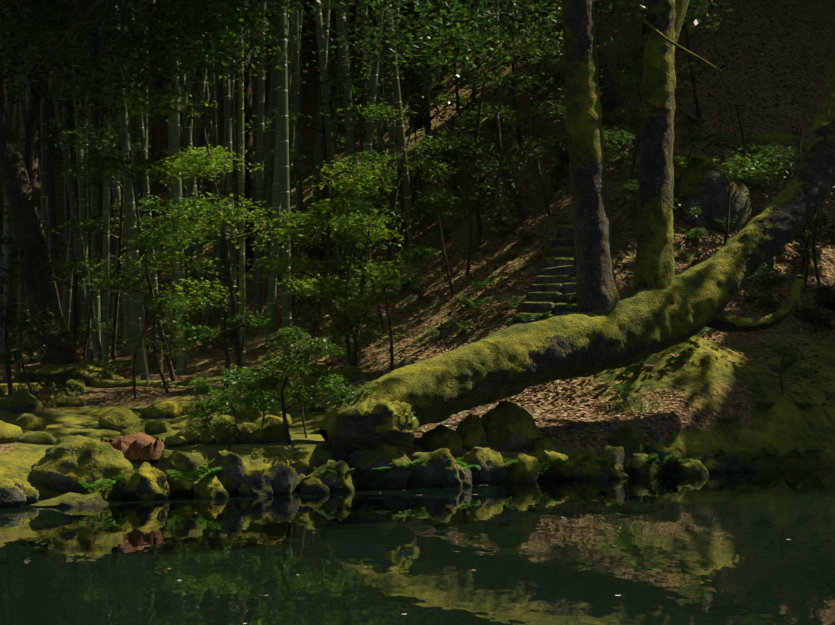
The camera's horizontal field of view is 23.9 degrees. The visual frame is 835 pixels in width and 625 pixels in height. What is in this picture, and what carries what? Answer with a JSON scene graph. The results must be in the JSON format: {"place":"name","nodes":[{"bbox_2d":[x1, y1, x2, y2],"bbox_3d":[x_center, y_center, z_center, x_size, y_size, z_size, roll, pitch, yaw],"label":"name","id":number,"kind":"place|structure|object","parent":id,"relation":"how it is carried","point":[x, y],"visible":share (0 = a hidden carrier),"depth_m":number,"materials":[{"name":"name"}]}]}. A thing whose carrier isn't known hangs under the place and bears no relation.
{"place":"outdoors","nodes":[
{"label":"outdoors","id":0,"kind":"place"},
{"bbox_2d":[324,184,410,248],"bbox_3d":[-0.855,-1.487,31.588,1.719,1.200,0.459,0,0,-30],"label":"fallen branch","id":1,"kind":"object","parent":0,"point":[334,242],"visible":0.1,"depth_m":31.24,"materials":[{"name":"brown wood"}]},
{"bbox_2d":[0,0,834,501],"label":"ground","id":2,"kind":"structure","parent":0,"point":[700,390],"depth_m":26.32,"materials":[{"name":"brown soil"}]},
{"bbox_2d":[100,432,163,461],"bbox_3d":[-2.540,1.208,17.537,0.596,0.285,0.477,0,0,-2],"label":"rock","id":3,"kind":"object","parent":2,"relation":"on","point":[141,447],"visible":0.71,"depth_m":17.40,"materials":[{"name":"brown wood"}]},
{"bbox_2d":[139,318,163,386],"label":"trunks","id":4,"kind":"object","parent":2,"relation":"on","point":[146,367],"visible":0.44,"depth_m":25.26,"materials":[{"name":"wood"}]},
{"bbox_2d":[0,0,599,381],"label":"bamboo culms","id":5,"kind":"object","parent":2,"relation":"on","point":[284,99],"visible":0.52,"depth_m":29.20,"materials":[{"name":"green plant"}]},
{"bbox_2d":[0,0,246,85],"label":"bamboo leaves","id":6,"kind":"object","parent":5,"relation":"attached to","point":[28,2],"visible":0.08,"depth_m":28.68,"materials":[{"name":"green plant"}]},
{"bbox_2d":[0,364,645,458],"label":"mossy rocks","id":7,"kind":"object","parent":2,"relation":"on","point":[505,426],"visible":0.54,"depth_m":19.25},
{"bbox_2d":[0,0,646,386],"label":"forest trunks","id":8,"kind":"object","parent":2,"relation":"on","point":[62,362],"visible":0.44,"depth_m":26.23,"materials":[{"name":"brown plant"}]},
{"bbox_2d":[0,0,732,292],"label":"canopy leaves","id":9,"kind":"object","parent":2,"relation":"on","point":[198,74],"visible":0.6,"depth_m":25.40,"materials":[{"name":"green plant"}]},
{"bbox_2d":[0,132,805,507],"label":"bank rocks","id":10,"kind":"object","parent":2,"relation":"on","point":[66,466],"visible":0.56,"depth_m":17.87,"materials":[{"name":"green stone"}]},
{"bbox_2d":[78,114,834,493],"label":"ferns","id":11,"kind":"object","parent":2,"relation":"on","point":[752,456],"visible":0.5,"depth_m":21.05,"materials":[{"name":"green plant"}]},
{"bbox_2d":[516,225,616,323],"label":"stone steps","id":12,"kind":"structure","parent":2,"relation":"on","point":[553,287],"depth_m":23.89,"materials":[{"name":"stone"}]},
{"bbox_2d":[319,0,834,453],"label":"mossy leaning tree","id":13,"kind":"object","parent":2,"relation":"on","point":[660,307],"visible":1,"depth_m":19.74,"materials":[{"name":"green plant"}]},
{"bbox_2d":[0,467,834,624],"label":"pond water","id":14,"kind":"structure","parent":0,"point":[714,549],"depth_m":12.89,"materials":[{"name":"green liquid"}]},
{"bbox_2d":[10,0,834,623],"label":"fallen leaves","id":15,"kind":"object","parent":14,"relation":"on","point":[742,354],"visible":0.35,"depth_m":24.89,"materials":[{"name":"brown plant"}]},
{"bbox_2d":[0,0,834,449],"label":"trees","id":16,"kind":"object","parent":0,"point":[534,44],"depth_m":24.52,"materials":[{"name":"green plant"}]}
]}

